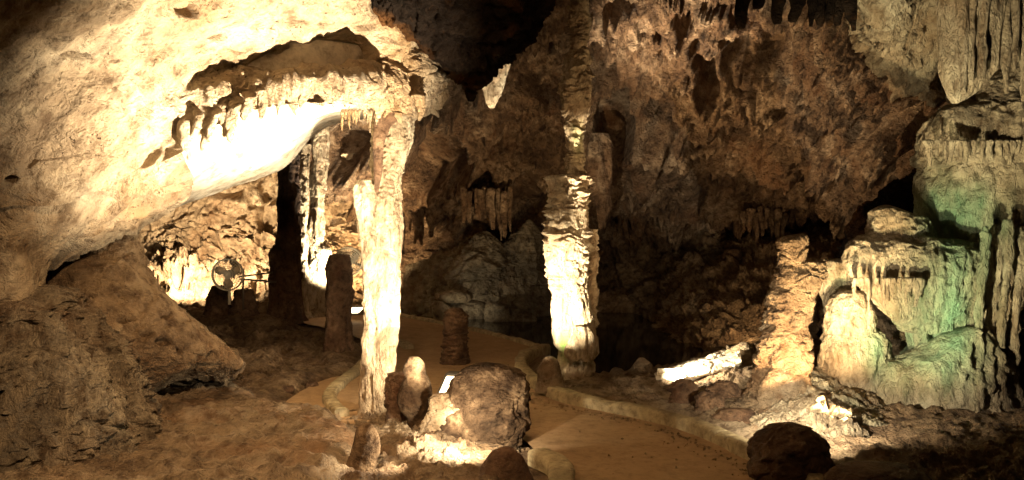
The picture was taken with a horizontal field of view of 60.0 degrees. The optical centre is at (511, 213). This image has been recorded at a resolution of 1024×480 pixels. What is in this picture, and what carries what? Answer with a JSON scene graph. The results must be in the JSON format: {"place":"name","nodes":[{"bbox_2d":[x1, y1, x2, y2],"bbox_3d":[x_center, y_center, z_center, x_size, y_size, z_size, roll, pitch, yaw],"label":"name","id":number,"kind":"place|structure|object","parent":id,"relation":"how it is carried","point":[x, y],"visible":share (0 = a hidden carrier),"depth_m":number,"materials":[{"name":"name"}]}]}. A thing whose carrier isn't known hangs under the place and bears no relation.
{"place":"outdoors","nodes":[
{"label":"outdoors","id":0,"kind":"place"},
{"bbox_2d":[352,305,362,313],"bbox_3d":[-2.461,1.550,13.859,0.383,0.205,0.120,0,0,-11],"label":"floodlight","id":1,"kind":"object","parent":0,"point":[357,309],"visible":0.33,"depth_m":13.81,"materials":[{"name":"white glass"}]},
{"bbox_2d":[0,286,1023,479],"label":"cave floor","id":2,"kind":"structure","parent":0,"point":[249,422],"depth_m":6.14,"materials":[{"name":"beige stone"}]},
{"bbox_2d":[0,285,170,472],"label":"flowstone mound","id":3,"kind":"object","parent":2,"relation":"on","point":[75,385],"visible":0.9,"depth_m":5.35,"materials":[{"name":"brown stone"}]},
{"bbox_2d":[45,230,245,392],"bbox_3d":[-2.934,0.890,7.387,1.598,1.728,2.509,0,0,0],"label":"leaning rock","id":4,"kind":"object","parent":2,"relation":"on","point":[116,282],"visible":0.62,"depth_m":6.59,"materials":[{"name":"brown stone"}]},
{"bbox_2d":[231,348,239,355],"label":"rock","id":5,"kind":"object","parent":4,"relation":"on","point":[235,350],"visible":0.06,"depth_m":8.21,"materials":[{"name":"beige stone"}]},
{"bbox_2d":[203,285,231,317],"bbox_3d":[-4.544,1.413,13.808,0.577,0.595,0.558,0,0,0],"label":"stalagmite","id":6,"kind":"object","parent":2,"relation":"on","point":[216,305],"visible":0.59,"depth_m":13.65,"materials":[{"name":"brown stone"}]},
{"bbox_2d":[211,259,243,304],"bbox_3d":[-4.137,0.996,12.939,0.470,0.678,0.262,0,0,0],"label":"fan","id":7,"kind":"object","parent":2,"relation":"on","point":[231,273],"visible":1,"depth_m":12.87},
{"bbox_2d":[228,288,259,316],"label":"stalagmite","id":8,"kind":"object","parent":2,"relation":"on","point":[251,304],"visible":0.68,"depth_m":13.46,"materials":[{"name":"brown stone"}]},
{"bbox_2d":[138,152,362,305],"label":"chamber wall","id":9,"kind":"structure","parent":2,"relation":"on","point":[187,247],"depth_m":17.23,"materials":[{"name":"beige stone"}]},
{"bbox_2d":[266,155,308,325],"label":"cave column","id":10,"kind":"structure","parent":2,"relation":"on","point":[284,258],"depth_m":13.66,"materials":[{"name":"brown stone"}]},
{"bbox_2d":[239,272,275,308],"bbox_3d":[-3.871,1.173,13.496,0.552,0.556,0.056,0,0,-23],"label":"hand rail","id":11,"kind":"object","parent":10,"relation":"attached to","point":[253,280],"visible":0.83,"depth_m":13.45,"materials":[{"name":"metal"}]},
{"bbox_2d":[282,385,294,393],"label":"stone","id":12,"kind":"object","parent":2,"relation":"on","point":[290,389],"visible":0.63,"depth_m":8.36,"materials":[{"name":"brown stone"}]},
{"bbox_2d":[283,299,303,323],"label":"stalagmite","id":13,"kind":"object","parent":2,"relation":"on","point":[293,315],"visible":1,"depth_m":12.93,"materials":[{"name":"brown stone"}]},
{"bbox_2d":[298,144,312,317],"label":"cave column","id":14,"kind":"structure","parent":2,"relation":"on","point":[304,154],"depth_m":14.23,"materials":[{"name":"beige stone"}]},
{"bbox_2d":[305,382,318,388],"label":"stone","id":15,"kind":"object","parent":2,"relation":"on","point":[313,384],"visible":0.56,"depth_m":8.57,"materials":[{"name":"brown stone"}]},
{"bbox_2d":[307,126,331,311],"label":"cave column","id":16,"kind":"structure","parent":2,"relation":"on","point":[320,251],"depth_m":14.88,"materials":[{"name":"beige stone"}]},
{"bbox_2d":[323,254,354,352],"bbox_3d":[-2.069,1.215,10.591,0.625,1.461,0.588,0,0,32],"label":"stalagmite","id":17,"kind":"object","parent":2,"relation":"on","point":[339,298],"visible":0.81,"depth_m":10.47,"materials":[{"name":"brown stone"}]},
{"bbox_2d":[397,356,431,428],"bbox_3d":[-0.726,1.355,6.597,0.265,0.585,0.237,0,0,0],"label":"stalagmite","id":18,"kind":"object","parent":2,"relation":"on","point":[414,394],"visible":0.83,"depth_m":6.53,"materials":[{"name":"beige stone"}]},
{"bbox_2d":[334,409,529,479],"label":"rock mound","id":19,"kind":"object","parent":2,"relation":"on","point":[426,447],"visible":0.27,"depth_m":5.79,"materials":[{"name":"beige stone"}]},
{"bbox_2d":[346,423,380,471],"bbox_3d":[-0.945,1.514,5.450,0.271,0.449,0.120,0,0,0],"label":"stalagmite","id":20,"kind":"object","parent":19,"relation":"on","point":[364,452],"visible":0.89,"depth_m":5.41,"materials":[{"name":"brown stone"}]},
{"bbox_2d":[352,108,416,416],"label":"cave column","id":21,"kind":"structure","parent":19,"relation":"on","point":[377,200],"depth_m":7.28,"materials":[{"name":"beige stone"}]},
{"bbox_2d":[0,0,450,207],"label":"rock overhang","id":22,"kind":"object","parent":21,"relation":"on","point":[105,95],"visible":0.8,"depth_m":5.98,"materials":[{"name":"stone"}]},
{"bbox_2d":[0,153,193,304],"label":"flowstone drape","id":23,"kind":"object","parent":22,"relation":"attached to","point":[37,243],"visible":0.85,"depth_m":5.90,"materials":[{"name":"stone"}]},
{"bbox_2d":[372,0,555,90],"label":"ceiling rock","id":24,"kind":"object","parent":22,"relation":"hanging from","point":[476,45],"visible":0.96,"depth_m":6.66,"materials":[{"name":"brown stone"}]},
{"bbox_2d":[461,81,476,101],"bbox_3d":[-0.384,-1.284,7.700,0.284,0.621,0.285,0,0,0],"label":"stalactite","id":25,"kind":"object","parent":24,"relation":"hanging from","point":[470,93],"visible":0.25,"depth_m":7.66},
{"bbox_2d":[483,64,510,107],"bbox_3d":[-0.073,-1.373,8.105,0.422,0.815,0.324,0,0,0],"label":"stalactite","id":26,"kind":"object","parent":24,"relation":"hanging from","point":[493,90],"visible":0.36,"depth_m":8.04},
{"bbox_2d":[384,372,405,421],"bbox_3d":[-0.880,1.458,6.950,0.252,0.430,0.226,0,0,0],"label":"rock","id":27,"kind":"object","parent":19,"relation":"on","point":[394,381],"visible":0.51,"depth_m":6.87,"materials":[{"name":"brown stone"}]},
{"bbox_2d":[437,371,459,392],"bbox_3d":[-0.472,1.371,6.808,0.250,0.301,0.120,0,0,14],"label":"floodlight","id":28,"kind":"object","parent":19,"relation":"on","point":[447,378],"visible":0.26,"depth_m":6.76,"materials":[{"name":"white glass"}]},
{"bbox_2d":[440,362,530,449],"bbox_3d":[-0.214,1.425,6.465,0.711,0.689,0.539,0,0,0],"label":"boulder","id":29,"kind":"object","parent":19,"relation":"on","point":[489,401],"visible":0.79,"depth_m":6.27,"materials":[{"name":"brown stone"}]},
{"bbox_2d":[479,446,533,479],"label":"rock","id":30,"kind":"object","parent":19,"relation":"on","point":[505,463],"visible":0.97,"depth_m":5.29,"materials":[{"name":"brown stone"}]},
{"bbox_2d":[418,392,458,433],"bbox_3d":[-0.475,1.474,6.367,0.459,0.381,0.273,0,0,0],"label":"rock","id":31,"kind":"object","parent":2,"relation":"on","point":[438,412],"visible":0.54,"depth_m":6.29,"materials":[{"name":"stone"}]},
{"bbox_2d":[439,308,470,364],"bbox_3d":[-0.638,1.390,9.899,0.370,0.674,0.341,0,0,0],"label":"stalagmite","id":32,"kind":"object","parent":2,"relation":"on","point":[454,346],"visible":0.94,"depth_m":9.80,"materials":[{"name":"brown stone"}]},
{"bbox_2d":[286,315,753,479],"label":"walkway","id":33,"kind":"structure","parent":2,"relation":"on","point":[591,445],"depth_m":6.75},
{"bbox_2d":[322,338,413,416],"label":"kerb","id":34,"kind":"structure","parent":33,"relation":"on","point":[330,400],"depth_m":8.28,"materials":[{"name":"stone"}]},
{"bbox_2d":[400,314,538,346],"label":"kerb","id":35,"kind":"structure","parent":33,"relation":"on","point":[506,337],"depth_m":12.27,"materials":[{"name":"stone"}]},
{"bbox_2d":[535,356,564,393],"bbox_3d":[0.352,1.477,8.153,0.288,0.332,0.226,0,0,0],"label":"stalagmite","id":36,"kind":"object","parent":33,"relation":"on","point":[549,373],"visible":0.96,"depth_m":8.08,"materials":[{"name":"beige stone"}]},
{"bbox_2d":[528,448,574,479],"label":"kerb","id":37,"kind":"structure","parent":33,"relation":"on","point":[551,464],"depth_m":5.81,"materials":[{"name":"stone"}]},
{"bbox_2d":[530,392,747,475],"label":"gravel","id":38,"kind":"structure","parent":33,"relation":"on","point":[704,446],"depth_m":6.76,"materials":[{"name":"brown gravel"}]},
{"bbox_2d":[542,0,598,379],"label":"cave column","id":39,"kind":"structure","parent":2,"relation":"on","point":[567,232],"depth_m":8.57,"materials":[{"name":"beige stone"}]},
{"bbox_2d":[629,357,654,373],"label":"stalagmite","id":40,"kind":"object","parent":2,"relation":"on","point":[642,365],"visible":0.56,"depth_m":8.82,"materials":[{"name":"beige stone"}]},
{"bbox_2d":[515,344,823,479],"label":"kerb","id":41,"kind":"structure","parent":2,"relation":"on","point":[734,443],"depth_m":7.20,"materials":[{"name":"stone"}]},
{"bbox_2d":[666,378,698,403],"bbox_3d":[1.445,1.592,7.550,0.313,0.359,0.237,0,0,0],"label":"boulder","id":42,"kind":"object","parent":2,"relation":"on","point":[683,390],"visible":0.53,"depth_m":7.48,"materials":[{"name":"brown stone"}]},
{"bbox_2d":[692,391,724,410],"bbox_3d":[1.602,1.610,7.301,0.330,0.293,0.279,0,0,0],"label":"boulder","id":43,"kind":"object","parent":2,"relation":"on","point":[706,400],"visible":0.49,"depth_m":7.22,"materials":[{"name":"brown stone"}]},
{"bbox_2d":[705,380,742,398],"bbox_3d":[1.842,1.597,7.616,0.389,0.328,0.309,0,0,0],"label":"boulder","id":44,"kind":"object","parent":2,"relation":"on","point":[727,389],"visible":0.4,"depth_m":7.52,"materials":[{"name":"brown stone"}]},
{"bbox_2d":[746,421,835,479],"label":"boulder","id":45,"kind":"object","parent":2,"relation":"on","point":[788,450],"visible":0.91,"depth_m":5.45,"materials":[{"name":"brown stone"}]},
{"bbox_2d":[747,365,887,437],"bbox_3d":[2.900,1.891,7.022,2.323,1.135,4.095,0,0,31],"label":"rock mound","id":46,"kind":"object","parent":2,"relation":"on","point":[825,405],"visible":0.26,"depth_m":6.75,"materials":[{"name":"beige stone"}]},
{"bbox_2d":[712,408,754,423],"bbox_3d":[1.788,1.720,7.000,0.437,0.350,0.405,0,0,0],"label":"boulder","id":47,"kind":"object","parent":46,"relation":"on","point":[744,415],"visible":0.29,"depth_m":6.92,"materials":[{"name":"brown stone"}]},
{"bbox_2d":[816,168,916,342],"bbox_3d":[4.041,0.650,9.323,2.084,2.961,1.265,0,0,-45],"label":"cave recess","id":48,"kind":"object","parent":2,"relation":"on","point":[897,192],"visible":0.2,"depth_m":9.31,"materials":[{"name":"black stone"}]},
{"bbox_2d":[823,461,931,479],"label":"boulder","id":49,"kind":"object","parent":2,"relation":"on","point":[867,470],"visible":1,"depth_m":5.13,"materials":[{"name":"brown stone"}]},
{"bbox_2d":[817,52,1023,412],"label":"flowstone formation","id":50,"kind":"object","parent":2,"relation":"on","point":[934,315],"visible":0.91,"depth_m":7.46,"materials":[{"name":"beige stone"}]},
{"bbox_2d":[818,258,856,331],"bbox_3d":[2.937,0.824,7.953,0.394,0.839,0.329,0,0,0],"label":"stalagmite","id":51,"kind":"object","parent":50,"relation":"on","point":[838,277],"visible":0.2,"depth_m":7.84,"materials":[{"name":"beige stone"}]},
{"bbox_3d":[1.686,1.776,7.813,1.963,0.525,3.027,0,0,0],"label":"sand bank","id":52,"kind":"object","parent":2,"relation":"on","visible":0},
{"bbox_2d":[588,229,599,335],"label":"companion column","id":53,"kind":"structure","parent":52,"relation":"on","point":[593,289],"depth_m":8.90,"materials":[{"name":"brown stone"}]},
{"bbox_2d":[655,344,754,388],"bbox_3d":[1.937,1.612,8.367,1.089,0.632,1.116,0,0,0],"label":"rock ledge","id":54,"kind":"object","parent":52,"relation":"on","point":[740,376],"visible":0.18,"depth_m":8.19,"materials":[{"name":"beige stone"}]},
{"bbox_2d":[654,350,741,381],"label":"slab","id":55,"kind":"structure","parent":54,"relation":"on","point":[712,364],"depth_m":8.27,"materials":[{"name":"white stone"}]},
{"bbox_2d":[725,342,751,360],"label":"stone","id":56,"kind":"object","parent":55,"relation":"on","point":[744,348],"visible":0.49,"depth_m":8.45,"materials":[{"name":"stone"}]},
{"bbox_2d":[740,233,827,408],"bbox_3d":[2.279,0.928,7.406,0.703,1.528,0.526,0,0,-23],"label":"stalagmite","id":57,"kind":"object","parent":52,"relation":"on","point":[783,357],"visible":0.94,"depth_m":7.27,"materials":[{"name":"beige stone"}]},
{"bbox_2d":[408,312,703,372],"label":"pond water","id":58,"kind":"structure","parent":0,"point":[627,341],"depth_m":12.39,"materials":[{"name":"black liquid"}]},
{"bbox_2d":[428,301,450,320],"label":"rock","id":59,"kind":"object","parent":58,"relation":"on","point":[437,309],"visible":0.56,"depth_m":14.38,"materials":[{"name":"brown stone"}]},
{"bbox_2d":[484,302,511,321],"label":"rock","id":60,"kind":"object","parent":58,"relation":"on","point":[496,312],"visible":0.96,"depth_m":14.26,"materials":[{"name":"stone"}]},
{"bbox_2d":[307,0,947,290],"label":"cave wall","id":61,"kind":"structure","parent":0,"point":[715,114],"depth_m":13.68,"materials":[{"name":"brown stone"}]},
{"bbox_2d":[336,247,360,274],"bbox_3d":[-2.143,0.628,11.906,0.383,0.383,0.796,0,0,0],"label":"fan","id":62,"kind":"object","parent":61,"relation":"attached to","point":[354,257],"visible":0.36,"depth_m":11.57},
{"bbox_2d":[402,206,434,249],"bbox_3d":[-1.718,0.265,16.007,0.649,0.792,0.252,0,0,0],"label":"stalactite curtain","id":63,"kind":"object","parent":61,"relation":"hanging from","point":[416,219],"visible":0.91,"depth_m":15.95,"materials":[{"name":"brown stone"}]},
{"bbox_2d":[459,185,512,240],"bbox_3d":[-0.435,-0.006,15.006,0.919,0.940,0.302,0,0,0],"label":"stalactite curtain","id":64,"kind":"object","parent":61,"relation":"hanging from","point":[500,209],"visible":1,"depth_m":14.96,"materials":[{"name":"brown stone"}]},
{"bbox_2d":[585,133,613,229],"bbox_3d":[1.361,-0.495,13.793,0.452,1.521,0.400,0,0,0],"label":"stalactite","id":65,"kind":"object","parent":61,"relation":"hanging from","point":[599,163],"visible":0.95,"depth_m":13.68},
{"bbox_2d":[617,189,696,232],"bbox_3d":[2.517,-0.053,15.399,1.451,0.776,0.346,0,0,0],"label":"stalactite curtain","id":66,"kind":"object","parent":61,"relation":"hanging from","point":[663,217],"visible":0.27,"depth_m":15.30,"materials":[{"name":"brown stone"}]},
{"bbox_2d":[740,206,788,247],"bbox_3d":[4.071,0.239,14.298,0.810,0.708,0.282,0,0,0],"label":"stalactite curtain","id":67,"kind":"object","parent":61,"relation":"hanging from","point":[748,216],"visible":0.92,"depth_m":14.25,"materials":[{"name":"brown stone"}]},
{"bbox_2d":[734,0,856,30],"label":"stalactite curtain","id":68,"kind":"object","parent":61,"relation":"hanging from","point":[829,13],"visible":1,"depth_m":7.99,"materials":[{"name":"brown stone"}]},
{"bbox_2d":[844,0,1018,106],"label":"pale rock wall","id":69,"kind":"structure","parent":61,"relation":"attached to","point":[895,42],"depth_m":8.75,"materials":[{"name":"beige stone"}]},
{"bbox_2d":[935,0,1023,103],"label":"stalactite curtain","id":70,"kind":"object","parent":61,"relation":"hanging from","point":[978,45],"visible":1,"depth_m":6.76,"materials":[{"name":"beige stone"}]},
{"label":"ground","id":71,"kind":"structure","parent":0,"visible":0},
{"bbox_2d":[400,220,551,316],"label":"flowstone bank","id":72,"kind":"structure","parent":71,"relation":"on","point":[486,267],"depth_m":15.28,"materials":[{"name":"brown stone"}]},
{"bbox_2d":[454,300,485,318],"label":"rock","id":73,"kind":"object","parent":72,"relation":"on","point":[472,309],"visible":0.41,"depth_m":14.68,"materials":[{"name":"stone"}]},
{"bbox_2d":[434,290,471,302],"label":"rock","id":74,"kind":"object","parent":73,"relation":"on","point":[454,296],"visible":0.98,"depth_m":14.71,"materials":[{"name":"beige stone"}]},
{"bbox_2d":[596,224,842,351],"bbox_3d":[3.489,1.264,13.974,5.109,2.448,8.007,0,0,0],"label":"rock bank","id":75,"kind":"object","parent":71,"relation":"on","point":[698,291],"visible":0.47,"depth_m":13.90,"materials":[{"name":"brown stone"}]},
{"bbox_2d":[722,249,743,259],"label":"boulder","id":76,"kind":"object","parent":75,"relation":"on","point":[736,254],"visible":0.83,"depth_m":14.48,"materials":[{"name":"brown stone"}]}
]}

